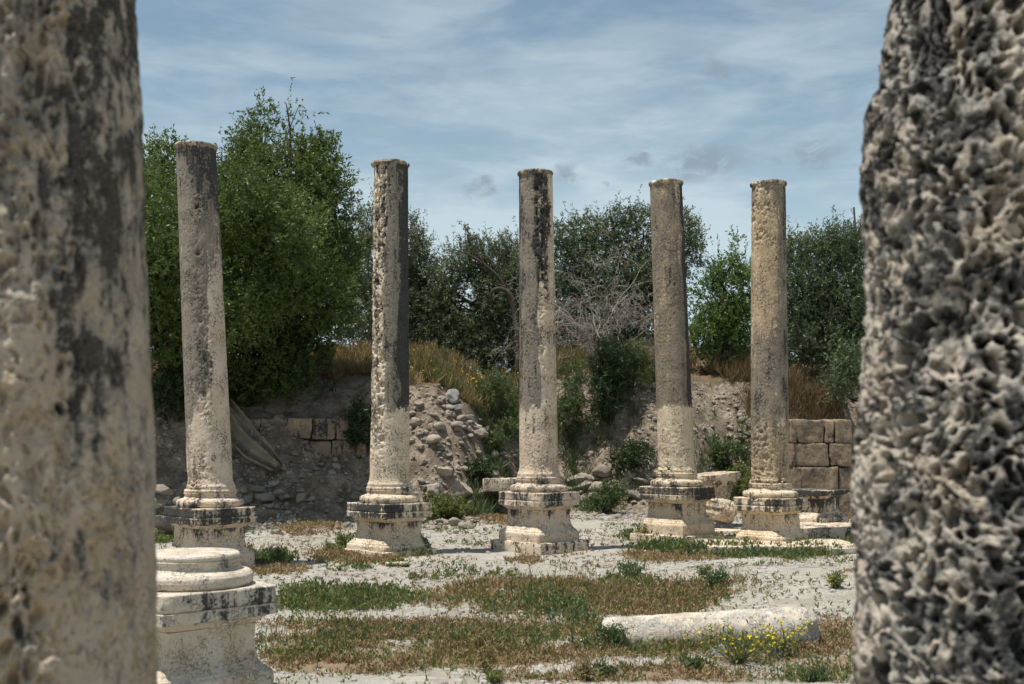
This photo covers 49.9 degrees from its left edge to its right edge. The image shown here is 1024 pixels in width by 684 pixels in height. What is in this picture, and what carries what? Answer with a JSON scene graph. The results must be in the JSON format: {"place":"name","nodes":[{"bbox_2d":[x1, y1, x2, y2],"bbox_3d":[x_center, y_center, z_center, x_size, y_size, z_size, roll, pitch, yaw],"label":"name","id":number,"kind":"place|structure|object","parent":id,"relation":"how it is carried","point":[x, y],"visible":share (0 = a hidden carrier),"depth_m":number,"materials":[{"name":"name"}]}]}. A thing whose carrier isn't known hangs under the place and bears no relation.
{"place":"outdoors","nodes":[
{"label":"outdoors","id":0,"kind":"place"},
{"bbox_2d":[151,356,859,683],"bbox_3d":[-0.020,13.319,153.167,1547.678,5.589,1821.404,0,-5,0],"label":"ground","id":1,"kind":"structure","parent":0,"point":[327,403],"depth_m":24.74,"materials":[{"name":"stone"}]},
{"bbox_2d":[0,0,157,683],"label":"stone column","id":2,"kind":"structure","parent":1,"relation":"on","point":[78,576],"depth_m":2.43,"materials":[{"name":"stone"}]},
{"bbox_2d":[155,514,172,531],"bbox_3d":[-6.475,3.334,20.385,0.461,0.296,0.355,7,-20,18],"label":"rubble stone","id":3,"kind":"object","parent":1,"relation":"on","point":[161,524],"visible":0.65,"depth_m":20.27,"materials":[{"name":"stone"}]},
{"bbox_2d":[155,498,167,507],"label":"rubble stone","id":4,"kind":"object","parent":3,"relation":"on","point":[160,502],"visible":0.86,"depth_m":20.34,"materials":[{"name":"stone"}]},
{"bbox_2d":[156,484,173,494],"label":"rubble stone","id":5,"kind":"object","parent":4,"relation":"on","point":[163,489],"visible":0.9,"depth_m":20.37,"materials":[{"name":"stone"}]},
{"bbox_2d":[151,371,184,424],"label":"bush","id":6,"kind":"object","parent":1,"relation":"on","point":[171,395],"visible":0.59,"depth_m":25.83,"materials":[{"name":"green plant"}]},
{"bbox_2d":[143,123,240,405],"bbox_3d":[-8.649,-2.193,25.665,4.721,7.514,9.671,1,-5,-13],"label":"green tree","id":7,"kind":"object","parent":1,"relation":"on","point":[161,231],"visible":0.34,"depth_m":24.07,"materials":[{"name":"green plant"}]},
{"bbox_2d":[164,141,256,567],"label":"stone column","id":8,"kind":"structure","parent":1,"relation":"on","point":[210,509],"depth_m":16.29,"materials":[{"name":"stone"}]},
{"bbox_2d":[156,547,277,683],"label":"column base","id":9,"kind":"object","parent":1,"relation":"on","point":[213,605],"visible":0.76,"depth_m":8.51,"materials":[{"name":"stone"}]},
{"bbox_2d":[243,494,253,503],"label":"rubble stone","id":10,"kind":"object","parent":1,"relation":"on","point":[249,498],"visible":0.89,"depth_m":24.46,"materials":[{"name":"stone"}]},
{"bbox_2d":[229,398,282,471],"bbox_3d":[-6.319,2.195,26.104,2.126,1.778,0.696,-4,-7,38],"label":"dusty sheet","id":11,"kind":"object","parent":1,"relation":"on","point":[255,443],"visible":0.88,"depth_m":25.91,"materials":[{"name":"grey fabric"}]},
{"bbox_2d":[251,485,264,492],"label":"rubble stone","id":12,"kind":"object","parent":1,"relation":"on","point":[256,488],"visible":1,"depth_m":24.63,"materials":[{"name":"stone"}]},
{"bbox_2d":[255,493,274,502],"bbox_3d":[-5.517,3.489,24.503,0.437,0.257,0.495,0,-4,2],"label":"rubble stone","id":13,"kind":"object","parent":1,"relation":"on","point":[264,497],"visible":1,"depth_m":24.39,"materials":[{"name":"stone"}]},
{"bbox_2d":[172,77,372,408],"bbox_3d":[-5.869,-2.675,27.274,4.806,9.022,7.950,0,-5,0],"label":"green tree","id":14,"kind":"object","parent":1,"relation":"on","point":[287,230],"visible":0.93,"depth_m":26.81,"materials":[{"name":"green plant"}]},
{"bbox_2d":[262,543,287,558],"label":"wild plant","id":15,"kind":"object","parent":1,"relation":"on","point":[278,551],"visible":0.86,"depth_m":16.98,"materials":[{"name":"green plant"}]},
{"bbox_2d":[272,489,284,496],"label":"rubble stone","id":16,"kind":"object","parent":1,"relation":"on","point":[277,492],"visible":0.9,"depth_m":24.81,"materials":[{"name":"stone"}]},
{"bbox_2d":[296,493,305,502],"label":"rubble stone","id":17,"kind":"object","parent":1,"relation":"on","point":[300,497],"visible":1,"depth_m":24.79,"materials":[{"name":"stone"}]},
{"bbox_2d":[243,418,368,457],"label":"ashlar wall","id":18,"kind":"structure","parent":1,"relation":"on","point":[322,433],"depth_m":26.52,"materials":[{"name":"stone"}]},
{"bbox_2d":[312,343,347,391],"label":"bush","id":19,"kind":"object","parent":1,"relation":"on","point":[329,360],"visible":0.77,"depth_m":28.18,"materials":[{"name":"green plant"}]},
{"bbox_2d":[332,531,356,546],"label":"wild plant","id":20,"kind":"object","parent":1,"relation":"on","point":[340,538],"visible":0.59,"depth_m":18.53,"materials":[{"name":"green plant"}]},
{"bbox_2d":[341,522,353,527],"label":"loose stone","id":21,"kind":"object","parent":1,"relation":"on","point":[349,524],"visible":0.61,"depth_m":22.56,"materials":[{"name":"grey stone"}]},
{"bbox_2d":[339,394,371,453],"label":"bush","id":22,"kind":"object","parent":1,"relation":"on","point":[357,415],"visible":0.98,"depth_m":26.37,"materials":[{"name":"green plant"}]},
{"bbox_2d":[345,547,436,556],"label":"foundation slab","id":23,"kind":"structure","parent":1,"relation":"on","point":[410,552],"depth_m":17.63,"materials":[{"name":"stone"}]},
{"bbox_2d":[346,159,431,552],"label":"stone column","id":24,"kind":"structure","parent":23,"relation":"on","point":[389,512],"depth_m":18.07,"materials":[{"name":"stone"}]},
{"bbox_2d":[329,177,457,344],"bbox_3d":[-4.318,-2.055,35.206,5.309,6.445,3.393,-3,-6,29],"label":"olive tree","id":25,"kind":"object","parent":1,"relation":"on","point":[417,284],"visible":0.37,"depth_m":34.63,"materials":[{"name":"green plant"}]},
{"bbox_2d":[385,561,408,565],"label":"flat stone","id":26,"kind":"object","parent":1,"relation":"on","point":[400,563],"visible":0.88,"depth_m":16.28,"materials":[{"name":"stone"}]},
{"bbox_2d":[409,417,422,427],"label":"rubble stone","id":27,"kind":"object","parent":1,"relation":"on","point":[415,422],"visible":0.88,"depth_m":26.28,"materials":[{"name":"stone"}]},
{"bbox_2d":[420,534,431,547],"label":"wild plant","id":28,"kind":"object","parent":1,"relation":"on","point":[427,541],"visible":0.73,"depth_m":18.01,"materials":[{"name":"green plant"}]},
{"bbox_2d":[427,483,439,495],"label":"boulder","id":29,"kind":"object","parent":1,"relation":"on","point":[434,488],"visible":0.89,"depth_m":24.88,"materials":[{"name":"stone"}]},
{"bbox_2d":[426,434,441,442],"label":"rubble stone","id":30,"kind":"object","parent":1,"relation":"on","point":[433,438],"visible":1,"depth_m":25.74,"materials":[{"name":"stone"}]},
{"bbox_2d":[433,422,445,429],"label":"rubble stone","id":31,"kind":"object","parent":1,"relation":"on","point":[439,426],"visible":0.99,"depth_m":26.23,"materials":[{"name":"stone"}]},
{"bbox_2d":[436,466,452,475],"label":"rubble stone","id":32,"kind":"object","parent":1,"relation":"on","point":[445,471],"visible":1,"depth_m":25.43,"materials":[{"name":"stone"}]},
{"bbox_2d":[445,389,458,403],"bbox_3d":[-1.508,1.346,27.390,0.403,0.361,0.471,-3,9,-8],"label":"boulder","id":33,"kind":"object","parent":1,"relation":"on","point":[452,395],"visible":0.9,"depth_m":27.25,"materials":[{"name":"white stone"}]},
{"bbox_2d":[429,492,476,519],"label":"bush","id":34,"kind":"object","parent":1,"relation":"on","point":[444,506],"visible":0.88,"depth_m":24.38,"materials":[{"name":"green plant"}]},
{"bbox_2d":[448,517,459,525],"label":"rubble stone","id":35,"kind":"object","parent":1,"relation":"on","point":[453,521],"visible":0.97,"depth_m":22.99,"materials":[{"name":"stone"}]},
{"bbox_2d":[450,421,463,426],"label":"rubble stone","id":36,"kind":"object","parent":1,"relation":"on","point":[456,423],"visible":1,"depth_m":26.46,"materials":[{"name":"stone"}]},
{"bbox_2d":[453,404,463,412],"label":"boulder","id":37,"kind":"object","parent":1,"relation":"on","point":[458,408],"visible":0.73,"depth_m":27.08,"materials":[{"name":"beige stone"}]},
{"bbox_2d":[446,479,472,498],"bbox_3d":[-1.280,3.442,25.424,0.559,0.445,0.816,16,-31,-41],"label":"boulder","id":38,"kind":"object","parent":1,"relation":"on","point":[458,486],"visible":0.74,"depth_m":25.22,"materials":[{"name":"stone"}]},
{"bbox_2d":[456,415,465,420],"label":"rubble stone","id":39,"kind":"object","parent":1,"relation":"on","point":[460,417],"visible":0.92,"depth_m":26.83,"materials":[{"name":"stone"}]},
{"bbox_2d":[409,216,518,375],"bbox_3d":[-1.114,-1.279,34.273,4.908,5.387,2.959,0,-5,0],"label":"olive tree","id":40,"kind":"object","parent":1,"relation":"on","point":[479,328],"visible":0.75,"depth_m":33.84,"materials":[{"name":"green plant"}]},
{"bbox_2d":[409,347,518,386],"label":"yellow wildflowers","id":41,"kind":"object","parent":1,"relation":"on","point":[462,371],"visible":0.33,"depth_m":29.88,"materials":[{"name":"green plant"}]},
{"bbox_2d":[458,522,472,528],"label":"rubble stone","id":42,"kind":"object","parent":1,"relation":"on","point":[462,524],"visible":0.87,"depth_m":22.34,"materials":[{"name":"stone"}]},
{"bbox_2d":[161,336,794,415],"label":"golden dry grass","id":43,"kind":"structure","parent":1,"relation":"on","point":[349,355],"depth_m":30.30,"materials":[{"name":"brown plant"}]},
{"bbox_2d":[466,625,492,653],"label":"barley tuft","id":44,"kind":"object","parent":1,"relation":"on","point":[482,639],"visible":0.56,"depth_m":10.25,"materials":[{"name":"beige plant"}]},
{"bbox_2d":[472,428,488,438],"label":"rubble stone","id":45,"kind":"object","parent":1,"relation":"on","point":[480,433],"visible":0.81,"depth_m":27.08,"materials":[{"name":"stone"}]},
{"bbox_2d":[463,451,499,482],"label":"bush","id":46,"kind":"object","parent":1,"relation":"on","point":[482,467],"visible":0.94,"depth_m":26.07,"materials":[{"name":"green plant"}]},
{"bbox_2d":[454,227,518,370],"bbox_3d":[-0.680,-1.268,32.047,2.054,4.232,0.260,0,-5,0],"label":"bare tree","id":47,"kind":"object","parent":1,"relation":"on","point":[511,301],"visible":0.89,"depth_m":32.00,"materials":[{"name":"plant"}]},
{"bbox_2d":[474,637,507,673],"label":"barley tuft","id":48,"kind":"object","parent":1,"relation":"on","point":[488,655],"visible":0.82,"depth_m":9.57,"materials":[{"name":"beige plant"}]},
{"bbox_2d":[480,666,505,682],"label":"wild plant","id":49,"kind":"object","parent":1,"relation":"on","point":[492,676],"visible":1,"depth_m":9.20,"materials":[{"name":"green plant"}]},
{"bbox_2d":[471,361,518,425],"bbox_3d":[-0.410,1.334,28.436,1.399,1.702,1.257,3,-6,-31],"label":"bush","id":50,"kind":"object","parent":1,"relation":"on","point":[499,388],"visible":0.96,"depth_m":28.34,"materials":[{"name":"green plant"}]},
{"bbox_2d":[154,383,844,531],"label":"bank scree","id":51,"kind":"structure","parent":1,"relation":"on","point":[615,517],"depth_m":26.00,"materials":[{"name":"stone"}]},
{"bbox_2d":[482,478,516,491],"bbox_3d":[-0.189,3.341,25.798,1.011,0.315,0.560,1,-5,-8],"label":"stone slab","id":52,"kind":"object","parent":1,"relation":"on","point":[496,484],"depth_m":25.52,"materials":[{"name":"stone"}]},
{"bbox_2d":[482,413,518,455],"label":"bush","id":53,"kind":"object","parent":1,"relation":"on","point":[511,429],"visible":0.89,"depth_m":27.62,"materials":[{"name":"green plant"}]},
{"bbox_2d":[154,475,853,682],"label":"green weeds","id":54,"kind":"object","parent":1,"relation":"on","point":[319,605],"visible":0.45,"depth_m":13.04,"materials":[{"name":"green plant"}]},
{"bbox_2d":[155,513,854,683],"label":"stray weeds","id":55,"kind":"object","parent":1,"relation":"on","point":[560,568],"visible":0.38,"depth_m":14.84,"materials":[{"name":"green plant"}]},
{"bbox_2d":[491,539,588,554],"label":"foundation slab","id":56,"kind":"structure","parent":1,"relation":"on","point":[559,547],"depth_m":18.33,"materials":[{"name":"stone"}]},
{"bbox_2d":[498,168,579,542],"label":"stone column","id":57,"kind":"structure","parent":56,"relation":"on","point":[538,501],"depth_m":18.76,"materials":[{"name":"stone"}]},
{"bbox_2d":[246,511,856,683],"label":"dry weeds","id":58,"kind":"object","parent":1,"relation":"on","point":[827,642],"visible":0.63,"depth_m":11.64,"materials":[{"name":"plant"}]},
{"bbox_2d":[255,564,853,682],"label":"grass","id":59,"kind":"structure","parent":1,"relation":"on","point":[615,588],"depth_m":11.51,"materials":[{"name":"plant"}]},
{"bbox_2d":[556,350,598,442],"bbox_3d":[1.488,1.437,28.662,1.511,2.570,1.467,5,-7,-42],"label":"bush","id":60,"kind":"object","parent":1,"relation":"on","point":[571,407],"visible":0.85,"depth_m":28.55,"materials":[{"name":"green plant"}]},
{"bbox_2d":[409,342,750,516],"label":"green bank grass","id":61,"kind":"structure","parent":1,"relation":"on","point":[481,506],"depth_m":28.12,"materials":[{"name":"green plant"}]},
{"bbox_2d":[575,480,591,490],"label":"rubble stone","id":62,"kind":"object","parent":1,"relation":"on","point":[588,483],"visible":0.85,"depth_m":27.55,"materials":[{"name":"stone"}]},
{"bbox_2d":[578,473,594,480],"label":"rubble stone","id":63,"kind":"object","parent":62,"relation":"on","point":[586,476],"visible":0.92,"depth_m":27.71,"materials":[{"name":"stone"}]},
{"bbox_2d":[565,652,602,680],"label":"barley tuft","id":64,"kind":"object","parent":1,"relation":"on","point":[586,670],"visible":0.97,"depth_m":9.30,"materials":[{"name":"beige plant"}]},
{"bbox_2d":[487,220,700,378],"bbox_3d":[2.232,-1.266,30.322,6.088,4.768,4.244,0,-5,0],"label":"dead bush","id":65,"kind":"object","parent":1,"relation":"on","point":[586,336],"visible":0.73,"depth_m":30.27,"materials":[{"name":"grey plant"}]},
{"bbox_2d":[587,481,606,490],"bbox_3d":[2.138,3.629,27.644,0.512,0.276,0.653,0,-5,2],"label":"rubble stone","id":66,"kind":"object","parent":1,"relation":"on","point":[596,484],"visible":0.48,"depth_m":27.39,"materials":[{"name":"stone"}]},
{"bbox_2d":[592,464,611,476],"bbox_3d":[2.294,3.256,27.800,0.468,0.330,0.559,14,-14,-38],"label":"rubble stone","id":67,"kind":"object","parent":1,"relation":"on","point":[603,470],"visible":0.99,"depth_m":27.61,"materials":[{"name":"stone"}]},
{"bbox_2d":[576,475,629,513],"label":"bush","id":68,"kind":"object","parent":1,"relation":"on","point":[611,492],"visible":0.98,"depth_m":26.05,"materials":[{"name":"green plant"}]},
{"bbox_2d":[593,660,619,676],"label":"wild plant","id":69,"kind":"object","parent":1,"relation":"on","point":[605,670],"visible":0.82,"depth_m":9.41,"materials":[{"name":"green plant"}]},
{"bbox_2d":[581,332,638,425],"bbox_3d":[2.598,0.941,28.782,1.457,2.579,1.455,2,-6,-22],"label":"bush","id":70,"kind":"object","parent":1,"relation":"on","point":[609,380],"visible":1,"depth_m":28.58,"materials":[{"name":"green plant"}]},
{"bbox_2d":[514,184,710,350],"bbox_3d":[3.146,-1.997,35.773,6.904,6.774,3.400,0,-5,0],"label":"olive tree","id":71,"kind":"object","parent":1,"relation":"on","point":[585,238],"visible":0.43,"depth_m":35.46,"materials":[{"name":"green plant"}]},
{"bbox_2d":[595,620,629,647],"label":"wild plant","id":72,"kind":"object","parent":1,"relation":"on","point":[613,631],"visible":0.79,"depth_m":10.51,"materials":[{"name":"green plant"}]},
{"bbox_2d":[603,338,655,396],"bbox_3d":[3.198,0.644,29.265,1.553,1.692,1.287,2,-6,-24],"label":"bush","id":73,"kind":"object","parent":1,"relation":"on","point":[636,364],"visible":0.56,"depth_m":29.18,"materials":[{"name":"green plant"}]},
{"bbox_2d":[602,435,657,473],"bbox_3d":[2.940,2.927,27.611,1.442,1.202,1.300,-2,-6,23],"label":"bush","id":74,"kind":"object","parent":1,"relation":"on","point":[639,452],"visible":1,"depth_m":27.38,"materials":[{"name":"green plant"}]},
{"bbox_2d":[614,558,645,576],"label":"wild plant","id":75,"kind":"object","parent":1,"relation":"on","point":[625,567],"visible":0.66,"depth_m":15.09,"materials":[{"name":"green plant"}]},
{"bbox_2d":[625,490,638,498],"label":"rubble stone","id":76,"kind":"object","parent":1,"relation":"on","point":[633,493],"visible":0.7,"depth_m":26.86,"materials":[{"name":"stone"}]},
{"bbox_2d":[634,521,649,536],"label":"wild plant","id":77,"kind":"object","parent":1,"relation":"on","point":[639,530],"visible":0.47,"depth_m":20.23,"materials":[{"name":"green plant"}]},
{"bbox_2d":[630,532,723,542],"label":"foundation slab","id":78,"kind":"structure","parent":1,"relation":"on","point":[634,536],"depth_m":20.01,"materials":[{"name":"stone"}]},
{"bbox_2d":[639,178,714,535],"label":"stone column","id":79,"kind":"structure","parent":78,"relation":"on","point":[676,495],"depth_m":20.36,"materials":[{"name":"stone"}]},
{"bbox_2d":[680,655,705,669],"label":"wild plant","id":80,"kind":"object","parent":1,"relation":"on","point":[695,662],"visible":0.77,"depth_m":9.57,"materials":[{"name":"green plant"}]},
{"bbox_2d":[697,563,710,574],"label":"wild plant","id":81,"kind":"object","parent":1,"relation":"on","point":[705,568],"visible":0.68,"depth_m":14.81,"materials":[{"name":"green plant"}]},
{"bbox_2d":[602,606,819,647],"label":"fallen column","id":82,"kind":"structure","parent":1,"relation":"on","point":[657,627],"depth_m":10.44,"materials":[{"name":"stone"}]},
{"bbox_2d":[694,565,729,588],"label":"wild plant","id":83,"kind":"object","parent":1,"relation":"on","point":[715,578],"visible":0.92,"depth_m":13.64,"materials":[{"name":"green plant"}]},
{"bbox_2d":[697,471,739,499],"bbox_3d":[4.252,3.042,23.204,0.874,0.622,0.876,2,-6,-25],"label":"carved block","id":84,"kind":"object","parent":1,"relation":"on","point":[723,482],"depth_m":22.92,"materials":[{"name":"stone"}]},
{"bbox_2d":[687,225,750,374],"bbox_3d":[6.041,-1.123,31.511,2.814,4.597,2.185,0,-5,0],"label":"tree","id":85,"kind":"object","parent":1,"relation":"on","point":[726,315],"visible":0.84,"depth_m":31.25,"materials":[{"name":"green plant"}]},
{"bbox_2d":[708,644,730,655],"bbox_3d":[1.893,2.843,10.065,0.238,0.132,0.168,-4,12,-31],"label":"loose stone","id":86,"kind":"object","parent":1,"relation":"on","point":[717,654],"visible":0.33,"depth_m":10.02,"materials":[{"name":"grey stone"}]},
{"bbox_2d":[706,498,736,524],"bbox_3d":[4.174,3.413,22.228,0.830,0.424,0.828,14,-15,1],"label":"carved block","id":87,"kind":"object","parent":1,"relation":"on","point":[720,510],"depth_m":21.96,"materials":[{"name":"stone"}]},
{"bbox_2d":[698,432,750,469],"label":"bush","id":88,"kind":"object","parent":1,"relation":"on","point":[721,451],"visible":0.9,"depth_m":27.99,"materials":[{"name":"green plant"}]},
{"bbox_2d":[715,527,740,533],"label":"foundation slab","id":89,"kind":"structure","parent":1,"relation":"on","point":[726,530],"depth_m":21.42,"materials":[{"name":"stone"}]},
{"bbox_2d":[725,455,750,498],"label":"bush","id":90,"kind":"object","parent":1,"relation":"on","point":[740,486],"visible":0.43,"depth_m":27.39,"materials":[{"name":"green plant"}]},
{"bbox_2d":[674,614,808,664],"bbox_3d":[2.144,2.670,9.869,1.180,0.419,1.162,4,-7,-39],"label":"mustard plant","id":91,"kind":"object","parent":1,"relation":"on","point":[743,655],"visible":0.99,"depth_m":9.79,"materials":[{"name":"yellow plant"}]},
{"bbox_2d":[632,341,854,469],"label":"rusty dry stalks","id":92,"kind":"object","parent":1,"relation":"on","point":[808,395],"visible":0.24,"depth_m":30.05,"materials":[{"name":"brown plant"}]},
{"bbox_2d":[694,539,854,552],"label":"foundation slab","id":93,"kind":"structure","parent":1,"relation":"on","point":[842,543],"depth_m":18.60,"materials":[{"name":"stone"}]},
{"bbox_2d":[733,179,808,541],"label":"stone column","id":94,"kind":"structure","parent":93,"relation":"on","point":[769,504],"depth_m":19.77,"materials":[{"name":"stone"}]},
{"bbox_2d":[767,646,787,656],"bbox_3d":[2.417,2.824,9.991,0.202,0.127,0.126,-1,-5,9],"label":"loose stone","id":95,"kind":"object","parent":1,"relation":"on","point":[775,649],"visible":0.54,"depth_m":9.95,"materials":[{"name":"grey stone"}]},
{"bbox_2d":[755,611,814,656],"bbox_3d":[2.449,2.654,9.929,0.529,0.475,0.474,-2,-6,21],"label":"mustard plant","id":96,"kind":"object","parent":1,"relation":"on","point":[791,644],"visible":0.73,"depth_m":9.93,"materials":[{"name":"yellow plant"}]},
{"bbox_2d":[796,666,837,681],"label":"wild plant","id":97,"kind":"object","parent":1,"relation":"on","point":[813,676],"visible":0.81,"depth_m":9.03,"materials":[{"name":"green plant"}]},
{"bbox_2d":[792,488,847,522],"bbox_3d":[6.132,3.420,22.383,1.032,0.827,1.031,5,-7,-44],"label":"bare pedestal","id":98,"kind":"object","parent":1,"relation":"on","point":[823,505],"visible":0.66,"depth_m":22.00,"materials":[{"name":"stone"}]},
{"bbox_2d":[788,419,852,511],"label":"ashlar wall","id":99,"kind":"structure","parent":1,"relation":"on","point":[820,454],"depth_m":26.28,"materials":[{"name":"stone"}]},
{"bbox_2d":[786,204,866,420],"bbox_3d":[9.362,-0.852,30.677,4.286,6.439,5.189,0,-5,0],"label":"olive tree","id":100,"kind":"object","parent":1,"relation":"on","point":[818,305],"visible":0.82,"depth_m":31.32,"materials":[{"name":"green plant"}]},
{"bbox_2d":[800,522,852,539],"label":"foundation slab","id":101,"kind":"structure","parent":1,"relation":"on","point":[836,529],"depth_m":20.44,"materials":[{"name":"stone"}]},
{"bbox_2d":[824,568,847,588],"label":"wild plant","id":102,"kind":"object","parent":1,"relation":"on","point":[835,579],"visible":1,"depth_m":12.57,"materials":[{"name":"green plant"}]},
{"bbox_2d":[826,547,855,554],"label":"foundation slab","id":103,"kind":"structure","parent":1,"relation":"on","point":[846,550],"depth_m":18.04,"materials":[{"name":"stone"}]},
{"bbox_2d":[850,0,1023,683],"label":"stone column","id":104,"kind":"structure","parent":1,"relation":"on","point":[937,503],"depth_m":2.50,"materials":[{"name":"stone"}]},
{"bbox_2d":[135,0,890,372],"label":"sky","id":105,"kind":"structure","parent":0,"point":[719,98],"materials":[{"name":"blue"}]},
{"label":"rubble stone","id":106,"kind":"object","parent":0,"visible":0},
{"bbox_2d":[621,468,635,478],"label":"rubble stone","id":107,"kind":"object","parent":106,"relation":"on","point":[632,475],"visible":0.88,"depth_m":27.41,"materials":[{"name":"stone"}]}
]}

